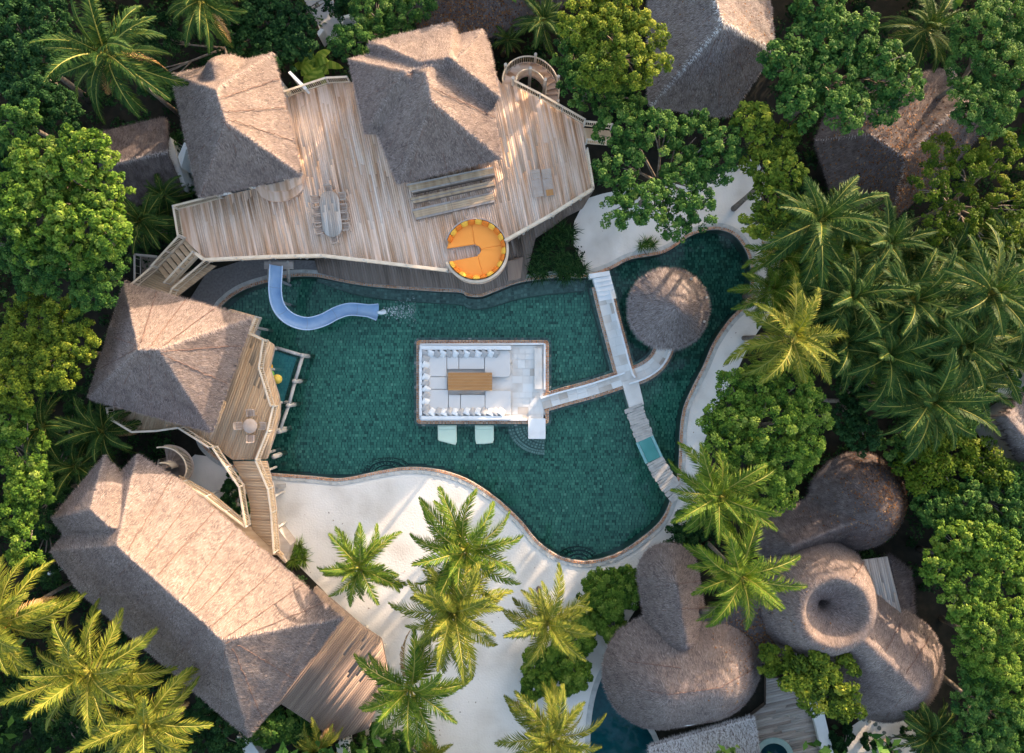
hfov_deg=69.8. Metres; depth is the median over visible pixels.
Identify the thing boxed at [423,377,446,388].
seat pad
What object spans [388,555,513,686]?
coconut palm
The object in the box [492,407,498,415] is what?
pillow
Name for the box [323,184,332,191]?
dining chair
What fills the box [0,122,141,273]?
broadleaf tree
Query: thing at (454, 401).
seat pad
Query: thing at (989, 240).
coconut palm
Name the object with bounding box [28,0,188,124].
coconut palm
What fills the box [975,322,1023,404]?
coconut palm
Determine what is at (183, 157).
garden wall
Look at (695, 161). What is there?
broadleaf tree
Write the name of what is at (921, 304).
coconut palm
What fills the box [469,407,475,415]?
pillow
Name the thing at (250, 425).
round table
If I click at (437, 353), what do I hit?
pillow
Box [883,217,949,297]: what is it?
coconut palm
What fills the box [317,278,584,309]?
pool shelf
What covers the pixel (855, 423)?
broadleaf tree
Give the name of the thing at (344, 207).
dining chair
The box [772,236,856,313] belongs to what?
coconut palm
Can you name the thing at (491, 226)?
cushion
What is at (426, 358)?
pillow
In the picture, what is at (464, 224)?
cushion
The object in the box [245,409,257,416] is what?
dining chair
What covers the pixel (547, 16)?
coconut palm
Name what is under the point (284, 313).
water slide
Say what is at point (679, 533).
shrub
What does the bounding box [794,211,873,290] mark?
coconut palm
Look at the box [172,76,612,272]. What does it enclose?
deck
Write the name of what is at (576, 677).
shrub
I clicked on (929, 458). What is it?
broadleaf tree
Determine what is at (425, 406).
pillow
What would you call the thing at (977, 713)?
broadleaf tree
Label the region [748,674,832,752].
pool deck
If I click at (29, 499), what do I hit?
broadleaf tree
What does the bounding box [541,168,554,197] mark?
sun lounger
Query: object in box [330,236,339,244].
dining chair
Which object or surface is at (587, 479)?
pool floor
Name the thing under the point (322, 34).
garden wall
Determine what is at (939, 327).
coconut palm
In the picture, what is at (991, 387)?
coconut palm
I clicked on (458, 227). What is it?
cushion
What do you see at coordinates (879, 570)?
board roof
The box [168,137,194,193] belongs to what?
garden wall
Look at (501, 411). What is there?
pillow
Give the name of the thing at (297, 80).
garden wall
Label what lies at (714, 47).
thatched house
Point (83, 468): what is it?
coconut palm
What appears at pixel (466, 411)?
pillow
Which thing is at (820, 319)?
coconut palm
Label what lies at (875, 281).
coconut palm
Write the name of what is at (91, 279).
broadleaf tree
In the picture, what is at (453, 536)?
coconut palm
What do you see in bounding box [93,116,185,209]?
thatched house
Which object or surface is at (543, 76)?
spiral stair
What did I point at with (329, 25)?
path
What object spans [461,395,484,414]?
seat pad
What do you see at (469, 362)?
seat pad
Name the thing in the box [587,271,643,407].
stone walkway
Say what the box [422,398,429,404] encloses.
pillow
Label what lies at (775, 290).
coconut palm
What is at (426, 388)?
pillow
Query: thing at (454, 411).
pillow
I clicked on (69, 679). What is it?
coconut palm
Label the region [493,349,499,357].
pillow
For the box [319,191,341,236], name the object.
dining table
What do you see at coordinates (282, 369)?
overwater net
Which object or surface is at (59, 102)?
broadleaf tree
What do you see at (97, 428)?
coconut palm
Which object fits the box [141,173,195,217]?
coconut palm
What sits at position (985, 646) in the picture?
broadleaf tree
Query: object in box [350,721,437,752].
shrub
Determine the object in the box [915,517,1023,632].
broadleaf tree
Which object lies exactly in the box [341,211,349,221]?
dining chair
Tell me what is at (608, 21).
broadleaf tree
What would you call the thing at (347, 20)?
garden wall
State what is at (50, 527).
broadleaf tree
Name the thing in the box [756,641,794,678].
broadleaf tree
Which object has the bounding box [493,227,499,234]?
cushion
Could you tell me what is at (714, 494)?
coconut palm
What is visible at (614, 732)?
plunge pool floor
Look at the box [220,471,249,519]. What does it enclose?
shrub
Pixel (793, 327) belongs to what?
coconut palm
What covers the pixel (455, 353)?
pillow
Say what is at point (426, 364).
pillow
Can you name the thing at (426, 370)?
pillow
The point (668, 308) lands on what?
thatched hut
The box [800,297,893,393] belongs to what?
coconut palm
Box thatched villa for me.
[600,451,945,752]
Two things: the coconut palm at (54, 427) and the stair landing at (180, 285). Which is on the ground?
the coconut palm at (54, 427)
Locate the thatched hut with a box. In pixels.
[625,266,712,351]
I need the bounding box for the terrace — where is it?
[105,309,292,460]
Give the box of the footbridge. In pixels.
[178,446,295,562]
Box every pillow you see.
[421,355,429,361]
[421,361,429,367]
[421,379,429,386]
[421,385,430,391]
[421,391,430,398]
[422,349,427,355]
[422,367,429,373]
[422,373,430,379]
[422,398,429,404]
[422,404,429,410]
[423,409,429,416]
[427,349,433,356]
[428,408,435,416]
[433,350,440,357]
[435,407,441,415]
[439,349,446,357]
[440,408,447,415]
[445,349,452,357]
[446,407,452,415]
[452,349,458,357]
[452,408,458,415]
[457,349,464,357]
[457,408,463,415]
[463,349,469,357]
[463,407,469,415]
[469,349,475,357]
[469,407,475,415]
[475,350,481,357]
[475,407,480,415]
[480,407,487,415]
[481,349,487,357]
[486,408,493,415]
[487,349,493,357]
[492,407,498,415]
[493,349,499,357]
[497,407,505,415]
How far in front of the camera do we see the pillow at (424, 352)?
55.34 m
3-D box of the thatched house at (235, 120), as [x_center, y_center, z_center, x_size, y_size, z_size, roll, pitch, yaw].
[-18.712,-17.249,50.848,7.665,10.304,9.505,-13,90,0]
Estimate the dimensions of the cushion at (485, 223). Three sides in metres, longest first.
0.513 x 0.475 x 0.240 m
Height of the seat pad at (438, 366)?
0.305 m
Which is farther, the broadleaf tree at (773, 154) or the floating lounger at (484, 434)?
the floating lounger at (484, 434)
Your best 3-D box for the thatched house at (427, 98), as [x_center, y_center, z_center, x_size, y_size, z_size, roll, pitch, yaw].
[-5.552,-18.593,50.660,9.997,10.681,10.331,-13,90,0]
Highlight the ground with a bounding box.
[0,0,1023,752]
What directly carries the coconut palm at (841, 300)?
on the ground
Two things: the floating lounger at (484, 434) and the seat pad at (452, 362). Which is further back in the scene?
the floating lounger at (484, 434)
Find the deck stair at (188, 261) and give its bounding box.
[150,234,198,284]
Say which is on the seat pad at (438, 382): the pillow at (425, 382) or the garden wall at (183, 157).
the pillow at (425, 382)
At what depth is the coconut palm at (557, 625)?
47.53 m
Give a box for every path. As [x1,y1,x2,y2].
[304,0,339,39]
[847,719,918,752]
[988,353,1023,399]
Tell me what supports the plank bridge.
on the pool floor at (587, 479)
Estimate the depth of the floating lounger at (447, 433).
56.08 m
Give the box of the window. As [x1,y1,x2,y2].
[230,188,252,193]
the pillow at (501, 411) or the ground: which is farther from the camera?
the ground
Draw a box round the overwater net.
[271,346,314,458]
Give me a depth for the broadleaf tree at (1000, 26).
45.70 m
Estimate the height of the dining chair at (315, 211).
0.920 m
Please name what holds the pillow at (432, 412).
on the seat pad at (438, 398)
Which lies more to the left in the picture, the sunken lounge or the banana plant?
the banana plant
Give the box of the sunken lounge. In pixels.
[414,337,551,426]
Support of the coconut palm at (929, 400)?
on the ground
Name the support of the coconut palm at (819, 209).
on the sand at (479, 711)
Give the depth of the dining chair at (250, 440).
52.55 m
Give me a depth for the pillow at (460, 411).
55.37 m
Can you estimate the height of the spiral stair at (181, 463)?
4.000 m
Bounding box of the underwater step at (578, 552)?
[560,546,596,558]
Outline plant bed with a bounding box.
[525,218,592,290]
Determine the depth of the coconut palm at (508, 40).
52.56 m
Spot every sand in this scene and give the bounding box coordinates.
[188,455,250,523]
[273,159,778,752]
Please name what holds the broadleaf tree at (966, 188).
on the ground
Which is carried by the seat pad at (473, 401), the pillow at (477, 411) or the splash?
the pillow at (477, 411)
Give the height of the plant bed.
1.232 m
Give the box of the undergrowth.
[0,0,1023,752]
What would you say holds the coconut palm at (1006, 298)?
on the ground
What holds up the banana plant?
on the ground
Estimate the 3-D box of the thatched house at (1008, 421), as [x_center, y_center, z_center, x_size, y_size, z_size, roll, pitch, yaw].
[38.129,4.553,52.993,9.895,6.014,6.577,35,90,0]
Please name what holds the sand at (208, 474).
on the ground
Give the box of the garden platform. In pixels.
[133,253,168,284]
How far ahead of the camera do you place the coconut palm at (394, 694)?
47.42 m
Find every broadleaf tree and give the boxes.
[0,0,91,136]
[0,97,85,154]
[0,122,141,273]
[0,223,131,315]
[0,286,101,413]
[0,391,81,568]
[0,651,115,752]
[22,385,94,589]
[134,0,357,99]
[171,695,254,752]
[215,0,318,72]
[326,0,437,62]
[549,21,647,115]
[556,0,673,98]
[590,99,741,242]
[695,355,835,512]
[728,100,809,240]
[755,0,926,135]
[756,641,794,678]
[776,650,867,724]
[820,356,882,458]
[877,414,978,472]
[891,428,1014,496]
[906,130,1023,260]
[909,462,1023,560]
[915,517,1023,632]
[936,0,1023,139]
[938,591,1023,711]
[942,655,1023,752]
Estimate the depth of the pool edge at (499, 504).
55.95 m
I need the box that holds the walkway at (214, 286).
[191,260,316,305]
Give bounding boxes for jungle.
[0,0,1023,752]
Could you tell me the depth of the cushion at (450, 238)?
51.18 m
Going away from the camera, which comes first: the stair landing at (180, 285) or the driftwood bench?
the stair landing at (180, 285)
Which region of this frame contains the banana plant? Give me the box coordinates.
[293,49,342,87]
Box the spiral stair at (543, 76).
[502,52,559,109]
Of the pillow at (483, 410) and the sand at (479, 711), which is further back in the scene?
the sand at (479, 711)
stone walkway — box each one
[540,371,624,411]
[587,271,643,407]
[625,345,675,386]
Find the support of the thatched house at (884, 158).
on the ground
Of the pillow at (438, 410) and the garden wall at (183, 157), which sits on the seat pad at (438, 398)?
the pillow at (438, 410)
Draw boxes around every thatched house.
[50,452,343,737]
[86,280,260,432]
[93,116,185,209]
[171,52,303,199]
[348,21,502,185]
[412,0,565,41]
[644,0,775,118]
[813,67,985,219]
[975,389,1023,471]
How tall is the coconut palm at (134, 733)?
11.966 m
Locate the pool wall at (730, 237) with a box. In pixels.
[204,230,750,560]
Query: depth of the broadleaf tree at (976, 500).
50.48 m
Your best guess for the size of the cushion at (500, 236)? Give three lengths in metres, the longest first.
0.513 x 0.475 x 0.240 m
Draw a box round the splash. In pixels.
[377,298,415,321]
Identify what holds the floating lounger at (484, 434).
on the water
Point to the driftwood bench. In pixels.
(281, 485)
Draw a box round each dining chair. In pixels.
[233,422,242,429]
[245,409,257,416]
[246,434,256,442]
[259,421,267,429]
[310,195,319,205]
[311,206,320,215]
[312,215,321,224]
[313,225,324,235]
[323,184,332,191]
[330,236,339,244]
[338,191,347,201]
[340,203,348,212]
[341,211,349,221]
[342,222,351,231]
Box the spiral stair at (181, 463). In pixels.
[156,445,193,480]
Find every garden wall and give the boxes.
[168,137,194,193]
[178,142,191,173]
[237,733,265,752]
[288,71,309,93]
[317,28,328,46]
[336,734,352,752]
[341,14,358,28]
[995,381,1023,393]
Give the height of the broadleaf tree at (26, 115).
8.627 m
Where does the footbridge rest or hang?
on the ground
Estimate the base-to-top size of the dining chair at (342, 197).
0.920 m
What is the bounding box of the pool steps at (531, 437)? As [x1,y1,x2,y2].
[508,418,545,454]
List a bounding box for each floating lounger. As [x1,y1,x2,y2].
[438,425,456,444]
[475,425,493,443]
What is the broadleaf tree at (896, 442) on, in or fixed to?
on the ground
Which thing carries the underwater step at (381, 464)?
on the pool floor at (587, 479)
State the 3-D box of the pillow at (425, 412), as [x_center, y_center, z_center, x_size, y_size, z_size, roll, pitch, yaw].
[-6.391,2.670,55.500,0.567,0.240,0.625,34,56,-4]
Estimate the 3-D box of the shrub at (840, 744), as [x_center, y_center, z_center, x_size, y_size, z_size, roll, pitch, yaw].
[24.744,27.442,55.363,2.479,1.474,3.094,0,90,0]
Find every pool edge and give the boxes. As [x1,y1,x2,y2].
[195,223,757,567]
[585,666,658,752]
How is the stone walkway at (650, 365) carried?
on the pool floor at (587, 479)
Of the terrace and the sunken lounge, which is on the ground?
the terrace
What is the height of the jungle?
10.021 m
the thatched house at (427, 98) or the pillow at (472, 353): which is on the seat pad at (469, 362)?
the pillow at (472, 353)
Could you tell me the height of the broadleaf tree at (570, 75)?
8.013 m
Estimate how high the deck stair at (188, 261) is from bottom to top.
2.323 m
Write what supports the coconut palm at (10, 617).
on the ground
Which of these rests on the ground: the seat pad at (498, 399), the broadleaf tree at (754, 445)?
the broadleaf tree at (754, 445)
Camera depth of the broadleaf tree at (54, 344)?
47.84 m
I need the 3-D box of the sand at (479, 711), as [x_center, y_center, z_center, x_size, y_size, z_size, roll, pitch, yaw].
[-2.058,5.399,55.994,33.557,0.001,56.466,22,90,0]
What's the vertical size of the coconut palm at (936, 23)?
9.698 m
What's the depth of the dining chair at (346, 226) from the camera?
51.55 m
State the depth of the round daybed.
51.97 m
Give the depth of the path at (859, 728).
55.99 m
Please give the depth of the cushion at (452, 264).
51.16 m
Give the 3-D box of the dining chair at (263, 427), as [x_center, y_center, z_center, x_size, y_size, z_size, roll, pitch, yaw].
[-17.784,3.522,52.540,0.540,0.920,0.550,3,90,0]
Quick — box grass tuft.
[634,234,661,253]
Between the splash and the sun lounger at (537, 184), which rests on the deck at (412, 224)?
the sun lounger at (537, 184)
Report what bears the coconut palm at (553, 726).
on the sand at (479, 711)
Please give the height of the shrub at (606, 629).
2.390 m
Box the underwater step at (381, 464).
[364,458,408,471]
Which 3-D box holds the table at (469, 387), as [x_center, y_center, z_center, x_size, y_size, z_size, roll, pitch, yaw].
[-3.160,0.375,55.615,3.318,0.650,1.343,0,90,0]
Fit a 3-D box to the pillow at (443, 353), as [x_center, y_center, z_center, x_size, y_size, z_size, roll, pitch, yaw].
[-5.285,-1.728,55.500,0.567,0.240,0.625,30,124,-5]
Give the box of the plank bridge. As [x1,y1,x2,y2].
[624,403,686,502]
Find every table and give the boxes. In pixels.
[243,419,257,432]
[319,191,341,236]
[448,373,491,389]
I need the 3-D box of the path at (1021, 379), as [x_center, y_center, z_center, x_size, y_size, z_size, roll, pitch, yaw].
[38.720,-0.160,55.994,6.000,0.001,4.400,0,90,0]
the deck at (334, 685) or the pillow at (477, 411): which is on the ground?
the deck at (334, 685)
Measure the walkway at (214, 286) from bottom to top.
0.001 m
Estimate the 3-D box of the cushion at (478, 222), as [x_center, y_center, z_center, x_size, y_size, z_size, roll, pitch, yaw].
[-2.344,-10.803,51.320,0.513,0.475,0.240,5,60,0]
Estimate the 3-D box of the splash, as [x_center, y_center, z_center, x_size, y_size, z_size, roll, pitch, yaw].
[-8.803,-4.891,55.969,2.962,0.685,2.988,0,90,0]
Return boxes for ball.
[274,374,281,383]
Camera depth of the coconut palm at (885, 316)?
50.12 m
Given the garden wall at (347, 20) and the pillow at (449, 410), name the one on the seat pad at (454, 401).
the pillow at (449, 410)
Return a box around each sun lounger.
[530,169,543,197]
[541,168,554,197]
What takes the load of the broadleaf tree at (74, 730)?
on the ground
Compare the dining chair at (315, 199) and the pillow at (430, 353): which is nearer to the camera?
the dining chair at (315, 199)
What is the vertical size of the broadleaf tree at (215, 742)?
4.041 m
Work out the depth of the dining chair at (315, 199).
51.55 m
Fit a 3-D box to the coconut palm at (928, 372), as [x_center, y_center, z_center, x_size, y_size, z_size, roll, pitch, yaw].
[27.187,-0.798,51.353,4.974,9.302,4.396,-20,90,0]
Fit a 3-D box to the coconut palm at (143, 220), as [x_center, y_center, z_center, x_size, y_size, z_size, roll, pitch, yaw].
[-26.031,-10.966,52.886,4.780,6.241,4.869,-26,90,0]
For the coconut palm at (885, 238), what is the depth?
46.76 m
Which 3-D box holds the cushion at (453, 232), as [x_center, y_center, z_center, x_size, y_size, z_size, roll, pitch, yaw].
[-4.061,-10.054,51.320,0.240,0.475,0.513,37,90,30]
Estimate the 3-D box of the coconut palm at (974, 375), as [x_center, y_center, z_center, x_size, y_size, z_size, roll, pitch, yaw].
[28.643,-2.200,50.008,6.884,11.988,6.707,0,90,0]
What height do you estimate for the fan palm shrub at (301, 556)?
0.927 m
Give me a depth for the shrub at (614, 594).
53.64 m
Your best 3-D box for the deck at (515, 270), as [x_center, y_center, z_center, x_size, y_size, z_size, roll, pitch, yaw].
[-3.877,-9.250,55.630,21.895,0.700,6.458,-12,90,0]
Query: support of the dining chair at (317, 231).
on the deck at (412, 224)
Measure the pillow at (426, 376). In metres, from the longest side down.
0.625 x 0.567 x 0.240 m
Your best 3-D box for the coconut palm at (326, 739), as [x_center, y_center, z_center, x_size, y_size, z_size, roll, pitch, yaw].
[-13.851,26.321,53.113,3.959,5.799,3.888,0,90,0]
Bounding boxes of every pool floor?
[227,233,744,553]
[590,679,653,752]
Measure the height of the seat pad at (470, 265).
0.180 m
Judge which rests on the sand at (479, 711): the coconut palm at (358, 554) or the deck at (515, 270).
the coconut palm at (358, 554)
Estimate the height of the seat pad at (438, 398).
0.305 m
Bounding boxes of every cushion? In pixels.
[447,235,452,242]
[449,261,455,267]
[451,229,456,236]
[455,224,461,231]
[461,221,468,227]
[468,220,474,224]
[475,219,481,224]
[482,220,488,226]
[488,223,494,229]
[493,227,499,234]
[498,233,502,240]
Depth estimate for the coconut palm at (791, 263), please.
48.68 m
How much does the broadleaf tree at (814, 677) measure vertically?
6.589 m
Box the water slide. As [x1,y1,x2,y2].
[264,260,378,329]
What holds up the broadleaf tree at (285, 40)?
on the ground
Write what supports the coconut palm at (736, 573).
on the ground
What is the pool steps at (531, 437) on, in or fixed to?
on the pool floor at (587, 479)
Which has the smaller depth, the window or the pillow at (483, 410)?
the window
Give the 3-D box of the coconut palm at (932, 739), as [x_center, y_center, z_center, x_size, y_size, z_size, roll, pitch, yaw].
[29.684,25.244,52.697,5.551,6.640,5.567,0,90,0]
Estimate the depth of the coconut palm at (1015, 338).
48.35 m
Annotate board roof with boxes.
[862,556,900,611]
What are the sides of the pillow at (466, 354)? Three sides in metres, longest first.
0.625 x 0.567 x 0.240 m
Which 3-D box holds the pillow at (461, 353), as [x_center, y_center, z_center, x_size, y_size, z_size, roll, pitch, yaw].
[-3.909,-1.708,55.500,0.567,0.240,0.625,34,124,2]
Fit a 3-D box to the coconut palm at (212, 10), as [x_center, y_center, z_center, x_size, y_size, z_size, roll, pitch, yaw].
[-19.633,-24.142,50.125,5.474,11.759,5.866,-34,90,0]
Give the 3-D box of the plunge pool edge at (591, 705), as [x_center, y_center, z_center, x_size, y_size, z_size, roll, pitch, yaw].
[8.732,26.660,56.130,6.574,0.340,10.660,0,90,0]
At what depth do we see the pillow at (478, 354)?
55.37 m
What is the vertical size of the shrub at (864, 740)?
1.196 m
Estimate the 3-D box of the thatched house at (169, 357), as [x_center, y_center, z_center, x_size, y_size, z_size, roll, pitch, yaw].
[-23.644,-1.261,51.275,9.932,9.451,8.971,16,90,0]
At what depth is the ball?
54.20 m
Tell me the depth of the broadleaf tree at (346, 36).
50.59 m
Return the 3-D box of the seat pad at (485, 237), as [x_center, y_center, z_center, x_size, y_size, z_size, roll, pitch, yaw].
[-1.729,-10.072,51.610,2.012,0.180,2.024,-12,90,0]
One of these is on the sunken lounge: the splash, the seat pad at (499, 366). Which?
the seat pad at (499, 366)
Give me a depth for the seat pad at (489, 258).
51.52 m
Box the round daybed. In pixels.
[445,218,508,283]
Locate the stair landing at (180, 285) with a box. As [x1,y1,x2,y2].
[131,261,216,296]
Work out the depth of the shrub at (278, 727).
53.77 m
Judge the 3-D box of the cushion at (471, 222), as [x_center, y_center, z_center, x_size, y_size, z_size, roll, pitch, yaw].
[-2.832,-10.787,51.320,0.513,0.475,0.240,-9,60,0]
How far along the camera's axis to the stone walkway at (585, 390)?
55.90 m
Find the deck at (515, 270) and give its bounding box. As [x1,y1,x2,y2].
[315,188,594,293]
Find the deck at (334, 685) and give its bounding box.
[259,585,387,739]
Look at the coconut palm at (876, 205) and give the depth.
47.74 m
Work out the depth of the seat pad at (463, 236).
51.52 m
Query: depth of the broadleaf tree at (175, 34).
52.48 m
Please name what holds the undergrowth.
on the ground
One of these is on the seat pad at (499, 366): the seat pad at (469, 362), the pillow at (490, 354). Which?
the pillow at (490, 354)
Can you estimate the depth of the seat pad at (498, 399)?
55.64 m
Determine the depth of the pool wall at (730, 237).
56.77 m
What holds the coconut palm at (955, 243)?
on the ground
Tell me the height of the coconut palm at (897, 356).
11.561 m
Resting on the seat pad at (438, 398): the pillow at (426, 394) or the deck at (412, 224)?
the pillow at (426, 394)
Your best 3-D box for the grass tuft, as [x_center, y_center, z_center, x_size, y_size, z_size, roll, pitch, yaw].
[10.300,-10.060,55.703,2.355,0.718,1.911,0,90,0]
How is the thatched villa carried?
on the ground
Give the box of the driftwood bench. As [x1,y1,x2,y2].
[276,483,285,486]
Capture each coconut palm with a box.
[0,388,87,460]
[0,553,86,678]
[0,598,177,736]
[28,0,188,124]
[42,432,111,498]
[54,396,144,469]
[70,652,213,752]
[116,189,180,254]
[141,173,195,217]
[166,0,247,58]
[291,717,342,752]
[317,522,407,607]
[353,619,469,751]
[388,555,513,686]
[409,486,523,615]
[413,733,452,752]
[490,25,524,57]
[494,677,606,752]
[501,562,596,668]
[511,0,568,56]
[668,442,781,544]
[682,517,806,629]
[723,275,849,385]
[727,257,811,328]
[739,174,889,294]
[741,223,810,296]
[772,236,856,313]
[787,245,917,350]
[792,286,861,339]
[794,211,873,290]
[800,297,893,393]
[815,183,884,255]
[831,304,957,412]
[832,192,938,288]
[833,248,896,303]
[849,248,976,356]
[855,339,1000,463]
[862,285,906,351]
[865,369,913,411]
[869,0,970,86]
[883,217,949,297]
[885,339,959,385]
[892,699,972,752]
[901,294,1016,393]
[902,292,968,372]
[903,210,997,296]
[911,222,1023,355]
[938,356,1014,417]
[969,206,1023,282]
[973,312,1023,367]
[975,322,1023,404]
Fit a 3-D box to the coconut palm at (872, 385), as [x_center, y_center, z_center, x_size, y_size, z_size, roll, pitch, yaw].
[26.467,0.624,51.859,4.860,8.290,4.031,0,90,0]
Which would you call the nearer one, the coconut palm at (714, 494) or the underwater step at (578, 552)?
the coconut palm at (714, 494)
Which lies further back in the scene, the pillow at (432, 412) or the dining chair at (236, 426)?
the pillow at (432, 412)
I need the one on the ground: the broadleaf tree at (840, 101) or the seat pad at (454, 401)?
the broadleaf tree at (840, 101)
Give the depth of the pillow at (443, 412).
55.36 m
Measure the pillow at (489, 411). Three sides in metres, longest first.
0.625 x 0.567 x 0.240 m
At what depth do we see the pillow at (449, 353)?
55.38 m
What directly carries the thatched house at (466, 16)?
on the ground
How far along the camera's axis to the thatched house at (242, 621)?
48.93 m
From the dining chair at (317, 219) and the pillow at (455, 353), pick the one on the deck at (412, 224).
the dining chair at (317, 219)
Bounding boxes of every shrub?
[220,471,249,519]
[248,706,329,752]
[282,533,313,570]
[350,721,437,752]
[520,613,597,702]
[576,563,640,621]
[587,608,627,643]
[662,509,714,555]
[828,721,855,752]
[860,725,914,752]
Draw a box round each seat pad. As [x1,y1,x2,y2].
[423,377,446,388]
[423,390,447,414]
[429,355,446,375]
[447,225,474,248]
[447,356,458,368]
[449,395,459,408]
[450,256,481,278]
[459,351,483,368]
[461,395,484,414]
[472,224,500,248]
[478,245,501,276]
[485,350,509,376]
[485,391,510,414]
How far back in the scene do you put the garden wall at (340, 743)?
54.80 m
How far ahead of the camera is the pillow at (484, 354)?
55.36 m

